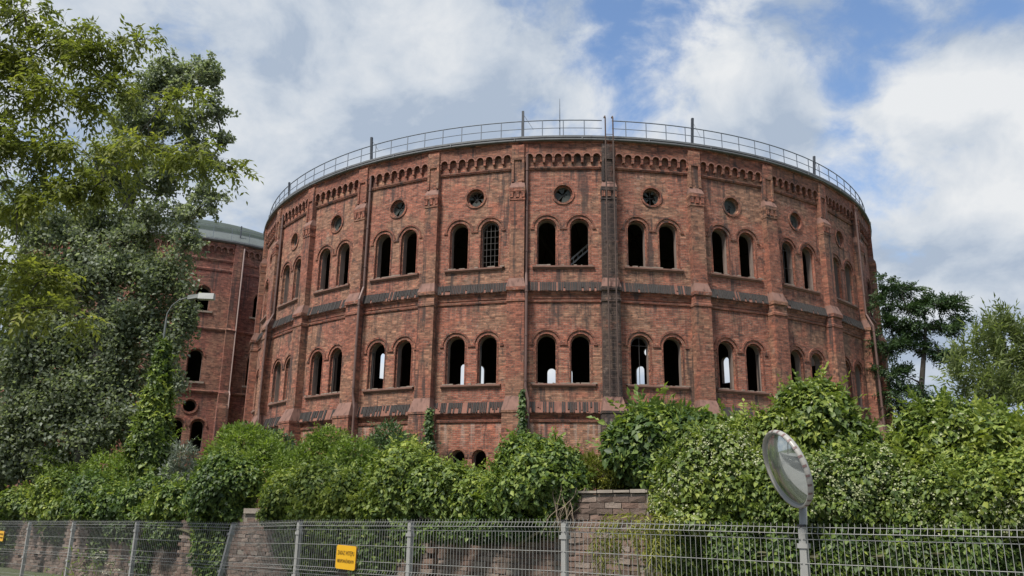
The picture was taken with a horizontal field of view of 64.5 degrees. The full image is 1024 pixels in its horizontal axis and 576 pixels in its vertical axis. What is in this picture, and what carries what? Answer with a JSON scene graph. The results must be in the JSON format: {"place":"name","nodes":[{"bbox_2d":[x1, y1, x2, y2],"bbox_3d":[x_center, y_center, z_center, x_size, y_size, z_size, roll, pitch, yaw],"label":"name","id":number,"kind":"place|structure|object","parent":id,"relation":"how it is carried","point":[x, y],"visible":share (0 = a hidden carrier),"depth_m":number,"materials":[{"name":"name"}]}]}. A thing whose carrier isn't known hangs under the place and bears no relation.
{"place":"outdoors","nodes":[
{"label":"outdoors","id":0,"kind":"place"},
{"bbox_2d":[0,567,59,575],"bbox_3d":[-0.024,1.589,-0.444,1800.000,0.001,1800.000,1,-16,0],"label":"ground","id":1,"kind":"structure","parent":0,"point":[9,570],"depth_m":21.20,"materials":[{"name":"green plant"}]},
{"bbox_2d":[34,544,123,575],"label":"wild carrot","id":2,"kind":"object","parent":1,"relation":"on","point":[87,565],"visible":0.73,"depth_m":16.06,"materials":[{"name":"green plant"}]},
{"bbox_2d":[0,519,1023,575],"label":"wire fence","id":3,"kind":"object","parent":1,"relation":"on","point":[803,545],"visible":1,"depth_m":10.24,"materials":[{"name":"metal"}]},
{"bbox_2d":[0,531,6,540],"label":"warning sign","id":4,"kind":"object","parent":3,"relation":"attached to","point":[2,534],"visible":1,"depth_m":18.70,"materials":[{"name":"metal"}]},
{"bbox_2d":[335,545,358,570],"bbox_3d":[-2.196,3.600,10.852,0.414,0.304,0.076,-10,-19,39],"label":"warning sign","id":5,"kind":"object","parent":3,"relation":"attached to","point":[346,557],"visible":1,"depth_m":10.81,"materials":[{"name":"metal"}]},
{"bbox_2d":[1,489,1023,575],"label":"garden wall","id":6,"kind":"structure","parent":1,"relation":"on","point":[593,505],"depth_m":12.13,"materials":[{"name":"brick"}]},
{"bbox_2d":[0,464,75,533],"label":"creeper","id":7,"kind":"object","parent":6,"relation":"attached to","point":[43,501],"visible":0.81,"depth_m":21.70,"materials":[{"name":"green plant"}]},
{"bbox_2d":[0,519,155,575],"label":"creeper","id":8,"kind":"object","parent":6,"relation":"attached to","point":[56,538],"visible":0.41,"depth_m":19.49,"materials":[{"name":"green plant"}]},
{"bbox_2d":[59,463,191,529],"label":"creeper","id":9,"kind":"object","parent":6,"relation":"attached to","point":[90,496],"visible":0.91,"depth_m":18.71,"materials":[{"name":"green plant"}]},
{"bbox_2d":[101,499,228,575],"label":"creeper","id":10,"kind":"object","parent":6,"relation":"attached to","point":[199,567],"visible":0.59,"depth_m":16.45,"materials":[{"name":"green plant"}]},
{"bbox_2d":[178,438,275,530],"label":"creeper","id":11,"kind":"object","parent":6,"relation":"on","point":[227,481],"visible":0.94,"depth_m":16.21,"materials":[{"name":"green plant"}]},
{"bbox_2d":[248,448,377,530],"bbox_3d":[-3.314,3.637,14.552,3.750,1.583,1.571,-12,-20,39],"label":"creeper","id":12,"kind":"object","parent":6,"relation":"attached to","point":[306,495],"visible":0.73,"depth_m":14.28,"materials":[{"name":"green plant"}]},
{"bbox_2d":[268,510,460,575],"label":"creeper","id":13,"kind":"object","parent":6,"relation":"attached to","point":[442,538],"visible":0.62,"depth_m":13.12,"materials":[{"name":"green plant"}]},
{"bbox_2d":[349,431,495,527],"bbox_3d":[-1.375,3.158,13.059,3.131,1.752,1.381,-14,-21,43],"label":"creeper","id":14,"kind":"object","parent":6,"relation":"on","point":[409,480],"visible":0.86,"depth_m":12.78,"materials":[{"name":"green plant"}]},
{"bbox_2d":[443,505,564,546],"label":"creeper","id":15,"kind":"object","parent":6,"relation":"attached to","point":[478,537],"visible":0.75,"depth_m":11.25,"materials":[{"name":"green plant"}]},
{"bbox_2d":[472,426,597,541],"bbox_3d":[0.253,2.768,11.479,1.957,1.693,1.794,1,-16,0],"label":"creeper","id":16,"kind":"object","parent":6,"relation":"on","point":[528,475],"visible":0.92,"depth_m":11.16,"materials":[{"name":"green plant"}]},
{"bbox_2d":[541,485,586,535],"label":"dead vine","id":17,"kind":"object","parent":6,"relation":"attached to","point":[563,507],"visible":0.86,"depth_m":10.86,"materials":[{"name":"grey plant"}]},
{"bbox_2d":[637,414,771,543],"bbox_3d":[2.520,2.327,9.666,2.019,1.630,1.307,-10,-19,33],"label":"climbing shrub","id":18,"kind":"object","parent":6,"relation":"attached to","point":[707,477],"visible":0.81,"depth_m":9.41,"materials":[{"name":"green plant"}]},
{"bbox_2d":[739,434,919,539],"bbox_3d":[3.426,2.240,8.718,1.227,1.316,2.046,15,-21,-42],"label":"climbing shrub","id":19,"kind":"object","parent":6,"relation":"attached to","point":[845,487],"visible":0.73,"depth_m":8.43,"materials":[{"name":"green plant"}]},
{"bbox_2d":[648,509,1023,575],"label":"climbing shrub","id":20,"kind":"object","parent":6,"relation":"attached to","point":[694,550],"visible":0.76,"depth_m":8.15,"materials":[{"name":"green plant"}]},
{"bbox_2d":[871,435,1023,557],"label":"climbing shrub","id":21,"kind":"object","parent":6,"relation":"attached to","point":[977,490],"visible":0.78,"depth_m":7.72,"materials":[{"name":"green plant"}]},
{"bbox_2d":[588,515,672,575],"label":"drooping weed","id":22,"kind":"object","parent":1,"relation":"on","point":[602,557],"visible":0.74,"depth_m":9.68,"materials":[{"name":"green plant"}]},
{"bbox_2d":[578,499,686,575],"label":"drooping weed","id":23,"kind":"object","parent":1,"relation":"on","point":[650,543],"visible":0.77,"depth_m":9.50,"materials":[{"name":"green plant"}]},
{"bbox_2d":[762,430,813,575],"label":"traffic mirror","id":24,"kind":"object","parent":1,"relation":"on","point":[787,468],"visible":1,"depth_m":7.04,"materials":[{"name":"mirror"}]},
{"bbox_2d":[0,0,1023,417],"label":"sky","id":25,"kind":"structure","parent":0,"point":[917,105],"materials":[{"name":"blue"}]},
{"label":"yard ground","id":26,"kind":"structure","parent":0,"visible":0},
{"bbox_2d":[20,443,80,490],"bbox_3d":[-13.787,5.796,24.396,3.660,2.407,1.949,-14,-22,43],"label":"sapling","id":27,"kind":"object","parent":26,"relation":"on","point":[63,466],"visible":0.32,"depth_m":24.01,"materials":[{"name":"green plant"}]},
{"bbox_2d":[73,444,143,479],"bbox_3d":[-10.744,5.271,21.967,3.132,2.197,1.480,-9,-18,32],"label":"sapling","id":28,"kind":"object","parent":26,"relation":"on","point":[117,462],"visible":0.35,"depth_m":21.76,"materials":[{"name":"green plant"}]},
{"bbox_2d":[0,45,240,494],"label":"poplar tree","id":29,"kind":"object","parent":26,"relation":"on","point":[78,406],"visible":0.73,"depth_m":25.30,"materials":[{"name":"green plant"}]},
{"bbox_2d":[0,0,263,362],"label":"maple tree","id":30,"kind":"object","parent":26,"relation":"on","point":[66,50],"visible":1,"depth_m":12.50,"materials":[{"name":"green plant"}]},
{"bbox_2d":[0,217,263,493],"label":"gasholder","id":31,"kind":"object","parent":26,"relation":"on","point":[216,367],"visible":0.12,"depth_m":59.38,"materials":[{"name":"brick"}]},
{"bbox_2d":[181,398,197,413],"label":"round window","id":32,"kind":"structure","parent":31,"relation":"in","point":[186,398],"depth_m":56.88,"materials":[{"name":"red brick"}]},
{"bbox_2d":[184,347,205,383],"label":"window","id":33,"kind":"structure","parent":31,"relation":"in","point":[202,350],"depth_m":57.67,"materials":[{"name":"red brick"}]},
{"bbox_2d":[188,417,206,425],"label":"paired window","id":34,"kind":"structure","parent":31,"relation":"in","point":[196,417],"depth_m":56.89,"materials":[{"name":"red brick"}]},
{"bbox_2d":[197,284,211,312],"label":"window","id":35,"kind":"structure","parent":31,"relation":"in","point":[205,311],"depth_m":59.00,"materials":[{"name":"red brick"}]},
{"bbox_2d":[154,435,202,487],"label":"willow bush","id":36,"kind":"object","parent":26,"relation":"on","point":[175,456],"visible":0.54,"depth_m":20.59,"materials":[{"name":"plant"}]},
{"bbox_2d":[163,293,215,340],"bbox_3d":[-9.040,3.161,21.922,1.324,6.254,0.220,1,-16,0],"label":"street lamp","id":37,"kind":"object","parent":26,"relation":"on","point":[205,296],"visible":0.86,"depth_m":22.66,"materials":[{"name":"grey metal"}]},
{"bbox_2d":[114,333,185,481],"bbox_3d":[-9.489,3.721,21.701,1.588,5.052,1.710,16,-21,-42],"label":"ivy","id":38,"kind":"object","parent":37,"relation":"attached to","point":[152,430],"visible":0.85,"depth_m":21.51,"materials":[{"name":"green plant"}]},
{"bbox_2d":[197,419,294,479],"bbox_3d":[-6.029,4.273,18.757,3.101,2.520,1.581,-10,-19,33],"label":"sapling","id":39,"kind":"object","parent":26,"relation":"on","point":[249,434],"visible":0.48,"depth_m":18.57,"materials":[{"name":"green plant"}]},
{"bbox_2d":[250,426,297,496],"bbox_3d":[-5.784,4.636,20.026,1.895,2.506,1.384,-8,-18,29],"label":"sapling","id":40,"kind":"object","parent":26,"relation":"on","point":[287,437],"visible":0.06,"depth_m":20.10,"materials":[{"name":"green plant"}]},
{"bbox_2d":[263,421,380,483],"bbox_3d":[-3.645,3.779,16.328,3.572,2.243,1.530,-11,-20,36],"label":"sapling","id":41,"kind":"object","parent":26,"relation":"on","point":[323,443],"visible":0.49,"depth_m":16.22,"materials":[{"name":"green plant"}]},
{"bbox_2d":[353,416,427,463],"bbox_3d":[-2.713,4.111,18.010,1.929,2.518,1.192,-9,-18,32],"label":"sapling","id":42,"kind":"object","parent":26,"relation":"on","point":[379,439],"visible":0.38,"depth_m":17.97,"materials":[{"name":"green plant"}]},
{"bbox_2d":[238,99,893,518],"bbox_3d":[3.375,5.246,55.654,41.352,21.250,40.991,1,-16,0],"label":"gasholder","id":43,"kind":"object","parent":26,"relation":"on","point":[594,271],"visible":0.77,"depth_m":38.46,"materials":[{"name":"red brick"}]},
{"bbox_2d":[253,368,258,409],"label":"window","id":44,"kind":"structure","parent":43,"relation":"in","point":[257,373],"depth_m":47.50,"materials":[{"name":"red brick"}]},
{"bbox_2d":[262,278,269,318],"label":"window","id":45,"kind":"structure","parent":43,"relation":"in","point":[267,281],"depth_m":48.72,"materials":[{"name":"red brick"}]},
{"bbox_2d":[271,357,282,400],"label":"window","id":46,"kind":"structure","parent":43,"relation":"in","point":[280,358],"depth_m":43.71,"materials":[{"name":"red brick"}]},
{"bbox_2d":[280,261,291,304],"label":"window","id":47,"kind":"structure","parent":43,"relation":"in","point":[290,264],"depth_m":45.19,"materials":[{"name":"red brick"}]},
{"bbox_2d":[282,353,290,399],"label":"window","id":48,"kind":"structure","parent":43,"relation":"in","point":[284,366],"depth_m":42.84,"materials":[{"name":"red brick"}]},
{"bbox_2d":[290,232,298,249],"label":"round window","id":49,"kind":"structure","parent":43,"relation":"in","point":[297,241],"depth_m":45.14,"materials":[{"name":"red brick"}]},
{"bbox_2d":[291,254,301,299],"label":"window","id":50,"kind":"structure","parent":43,"relation":"in","point":[293,268],"depth_m":44.27,"materials":[{"name":"red brick"}]},
{"bbox_2d":[307,346,325,394],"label":"window","id":51,"kind":"structure","parent":43,"relation":"in","point":[324,357],"depth_m":40.71,"materials":[{"name":"red brick"}]},
{"bbox_2d":[315,244,333,290],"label":"window","id":52,"kind":"structure","parent":43,"relation":"in","point":[332,253],"depth_m":42.16,"materials":[{"name":"red brick"}]},
{"bbox_2d":[326,343,342,392],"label":"window","id":53,"kind":"structure","parent":43,"relation":"in","point":[340,344],"depth_m":39.97,"materials":[{"name":"red brick"}]},
{"bbox_2d":[330,213,343,232],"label":"round window","id":54,"kind":"structure","parent":43,"relation":"in","point":[339,223],"depth_m":42.37,"materials":[{"name":"red brick"}]},
{"bbox_2d":[334,238,352,286],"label":"window","id":55,"kind":"structure","parent":43,"relation":"in","point":[351,247],"depth_m":41.26,"materials":[{"name":"red brick"}]},
{"bbox_2d":[364,337,389,389],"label":"window","id":56,"kind":"structure","parent":43,"relation":"in","point":[372,340],"depth_m":38.42,"materials":[{"name":"red brick"}]},
{"bbox_2d":[371,229,395,278],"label":"window","id":57,"kind":"structure","parent":43,"relation":"in","point":[380,231],"depth_m":39.83,"materials":[{"name":"red brick"}]},
{"bbox_2d":[389,198,406,218],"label":"round window","id":58,"kind":"structure","parent":43,"relation":"in","point":[399,205],"depth_m":40.12,"materials":[{"name":"red brick"}]},
{"bbox_2d":[390,335,415,386],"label":"window","id":59,"kind":"structure","parent":43,"relation":"in","point":[410,337],"depth_m":37.71,"materials":[{"name":"red brick"}]},
{"bbox_2d":[396,225,421,274],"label":"window","id":60,"kind":"structure","parent":43,"relation":"in","point":[402,229],"depth_m":39.17,"materials":[{"name":"red brick"}]},
{"bbox_2d":[420,406,440,458],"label":"ivy","id":61,"kind":"object","parent":43,"relation":"attached to","point":[428,424],"visible":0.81,"depth_m":34.87,"materials":[{"name":"green plant"}]},
{"bbox_2d":[440,331,470,384],"bbox_3d":[-2.568,3.159,36.665,1.504,2.480,0.070,-3,-16,15],"label":"window","id":62,"kind":"structure","parent":43,"relation":"in","point":[448,334],"depth_m":36.79,"materials":[{"name":"red brick"}]},
{"bbox_2d":[448,447,466,456],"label":"basement window","id":63,"kind":"structure","parent":43,"relation":"in","point":[456,448],"depth_m":35.49,"materials":[{"name":"red brick"}]},
{"bbox_2d":[444,218,474,268],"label":"window","id":64,"kind":"structure","parent":43,"relation":"in","point":[455,220],"depth_m":38.24,"materials":[{"name":"red brick"}]},
{"bbox_2d":[465,187,485,208],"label":"round window","id":65,"kind":"structure","parent":43,"relation":"in","point":[474,205],"depth_m":38.63,"materials":[{"name":"red brick"}]},
{"bbox_2d":[469,447,488,456],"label":"basement window","id":66,"kind":"structure","parent":43,"relation":"in","point":[477,448],"depth_m":35.23,"materials":[{"name":"red brick"}]},
{"bbox_2d":[471,330,503,383],"bbox_3d":[-1.072,3.105,36.394,1.504,2.480,0.320,-3,-16,15],"label":"window","id":67,"kind":"structure","parent":43,"relation":"in","point":[483,331],"depth_m":36.45,"materials":[{"name":"red brick"}]},
{"bbox_2d":[474,216,505,267],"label":"window","id":68,"kind":"structure","parent":43,"relation":"in","point":[499,228],"depth_m":37.89,"materials":[{"name":"red brick"}]},
{"bbox_2d":[515,389,528,436],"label":"ivy","id":69,"kind":"object","parent":43,"relation":"attached to","point":[521,411],"visible":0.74,"depth_m":34.15,"materials":[{"name":"green plant"}]},
{"bbox_2d":[529,328,562,382],"bbox_3d":[1.518,2.996,35.868,1.504,2.480,0.070,0,-16,3],"label":"window","id":70,"kind":"structure","parent":43,"relation":"in","point":[540,330],"depth_m":36.04,"materials":[{"name":"red brick"}]},
{"bbox_2d":[530,213,562,264],"bbox_3d":[1.596,-2.228,37.328,1.504,2.530,0.070,0,-16,3],"label":"window","id":71,"kind":"structure","parent":43,"relation":"in","point":[541,215],"depth_m":37.49,"materials":[{"name":"red brick"}]},
{"bbox_2d":[552,183,573,204],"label":"round window","id":72,"kind":"structure","parent":43,"relation":"in","point":[565,199],"depth_m":38.00,"materials":[{"name":"red brick"}]},
{"bbox_2d":[563,213,595,264],"bbox_3d":[3.111,-2.229,37.245,1.504,2.530,0.070,0,-16,3],"label":"window","id":73,"kind":"structure","parent":43,"relation":"in","point":[585,215],"depth_m":37.40,"materials":[{"name":"red brick"}]},
{"bbox_2d":[564,328,597,383],"bbox_3d":[3.033,2.996,35.785,1.504,2.480,0.070,0,-16,3],"label":"window","id":74,"kind":"structure","parent":43,"relation":"in","point":[571,332],"depth_m":35.94,"materials":[{"name":"red brick"}]},
{"bbox_2d":[621,215,652,266],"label":"window","id":75,"kind":"structure","parent":43,"relation":"in","point":[641,217],"depth_m":37.51,"materials":[{"name":"red brick"}]},
{"bbox_2d":[624,330,656,384],"bbox_3d":[5.674,3.093,35.994,1.504,2.480,0.250,3,-16,-8],"label":"window","id":76,"kind":"structure","parent":43,"relation":"in","point":[643,331],"depth_m":36.06,"materials":[{"name":"red brick"}]},
{"bbox_2d":[641,186,662,207],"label":"round window","id":77,"kind":"structure","parent":43,"relation":"in","point":[644,200],"depth_m":38.17,"materials":[{"name":"red brick"}]},
{"bbox_2d":[653,217,683,268],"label":"window","id":78,"kind":"structure","parent":43,"relation":"in","point":[661,219],"depth_m":37.75,"materials":[{"name":"red brick"}]},
{"bbox_2d":[657,331,688,385],"bbox_3d":[7.178,3.153,36.129,1.504,2.480,0.070,3,-16,-8],"label":"window","id":79,"kind":"structure","parent":43,"relation":"in","point":[663,335],"depth_m":36.27,"materials":[{"name":"red brick"}]},
{"bbox_2d":[706,223,733,274],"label":"window","id":80,"kind":"structure","parent":43,"relation":"in","point":[720,224],"depth_m":38.35,"materials":[{"name":"red brick"}]},
{"bbox_2d":[713,336,740,389],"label":"window","id":81,"kind":"structure","parent":43,"relation":"in","point":[738,351],"depth_m":36.91,"materials":[{"name":"red brick"}]},
{"bbox_2d":[722,196,740,216],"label":"round window","id":82,"kind":"structure","parent":43,"relation":"in","point":[725,207],"depth_m":39.26,"materials":[{"name":"red brick"}]},
{"bbox_2d":[734,227,759,278],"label":"window","id":83,"kind":"structure","parent":43,"relation":"in","point":[738,230],"depth_m":38.87,"materials":[{"name":"red brick"}]},
{"bbox_2d":[741,338,767,391],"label":"window","id":84,"kind":"structure","parent":43,"relation":"in","point":[742,350],"depth_m":37.46,"materials":[{"name":"red brick"}]},
{"bbox_2d":[779,236,798,286],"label":"window","id":85,"kind":"structure","parent":43,"relation":"in","point":[787,237],"depth_m":40.06,"materials":[{"name":"red brick"}]},
{"bbox_2d":[788,211,802,230],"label":"round window","id":86,"kind":"structure","parent":43,"relation":"in","point":[790,218],"depth_m":41.08,"materials":[{"name":"red brick"}]},
{"bbox_2d":[790,344,807,380],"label":"window","id":87,"kind":"structure","parent":43,"relation":"in","point":[791,346],"depth_m":38.78,"materials":[{"name":"red brick"}]},
{"bbox_2d":[799,242,817,290],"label":"window","id":88,"kind":"structure","parent":43,"relation":"in","point":[801,244],"depth_m":40.81,"materials":[{"name":"red brick"}]},
{"bbox_2d":[808,348,826,377],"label":"window","id":89,"kind":"structure","parent":43,"relation":"in","point":[809,358],"depth_m":39.45,"materials":[{"name":"red brick"}]},
{"bbox_2d":[833,253,843,299],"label":"window","id":90,"kind":"structure","parent":43,"relation":"in","point":[839,260],"depth_m":42.66,"materials":[{"name":"red brick"}]},
{"bbox_2d":[835,229,843,248],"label":"round window","id":91,"kind":"structure","parent":43,"relation":"in","point":[836,238],"depth_m":43.43,"materials":[{"name":"red brick"}]},
{"bbox_2d":[845,355,853,401],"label":"window","id":92,"kind":"structure","parent":43,"relation":"in","point":[850,365],"depth_m":41.25,"materials":[{"name":"red brick"}]},
{"bbox_2d":[843,259,855,304],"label":"window","id":93,"kind":"structure","parent":43,"relation":"in","point":[851,266],"depth_m":43.52,"materials":[{"name":"red brick"}]},
{"bbox_2d":[853,359,865,406],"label":"window","id":94,"kind":"structure","parent":43,"relation":"in","point":[863,372],"depth_m":42.07,"materials":[{"name":"red brick"}]},
{"bbox_2d":[866,277,873,318],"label":"window","id":95,"kind":"structure","parent":43,"relation":"in","point":[868,280],"depth_m":46.88,"materials":[{"name":"red brick"}]},
{"bbox_2d":[579,444,625,490],"bbox_3d":[1.217,2.969,11.705,0.963,1.432,1.244,16,-21,-43],"label":"sapling","id":96,"kind":"object","parent":26,"relation":"on","point":[600,481],"visible":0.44,"depth_m":11.55,"materials":[{"name":"green plant"}]},
{"bbox_2d":[586,382,737,489],"bbox_3d":[2.113,2.488,11.467,2.072,2.266,1.881,1,-16,0],"label":"broadleaf shrub","id":97,"kind":"object","parent":26,"relation":"on","point":[633,437],"visible":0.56,"depth_m":11.22,"materials":[{"name":"green plant"}]},
{"bbox_2d":[717,361,890,457],"bbox_3d":[3.680,2.198,10.656,2.623,2.436,1.378,-4,-16,17],"label":"broadleaf shrub","id":98,"kind":"object","parent":26,"relation":"on","point":[810,413],"visible":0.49,"depth_m":10.43,"materials":[{"name":"green plant"}]},
{"bbox_2d":[861,271,979,424],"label":"locust tree","id":99,"kind":"object","parent":26,"relation":"on","point":[904,330],"visible":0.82,"depth_m":42.82,"materials":[{"name":"green plant"}]},
{"bbox_2d":[872,384,1023,496],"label":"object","id":100,"kind":"object","parent":26,"relation":"on","point":[921,431],"visible":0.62,"depth_m":8.46,"materials":[{"name":"green plant"}]},
{"bbox_2d":[928,293,1023,415],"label":"willow tree","id":101,"kind":"object","parent":26,"relation":"on","point":[1006,379],"visible":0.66,"depth_m":15.10,"materials":[{"name":"green plant"}]}
]}

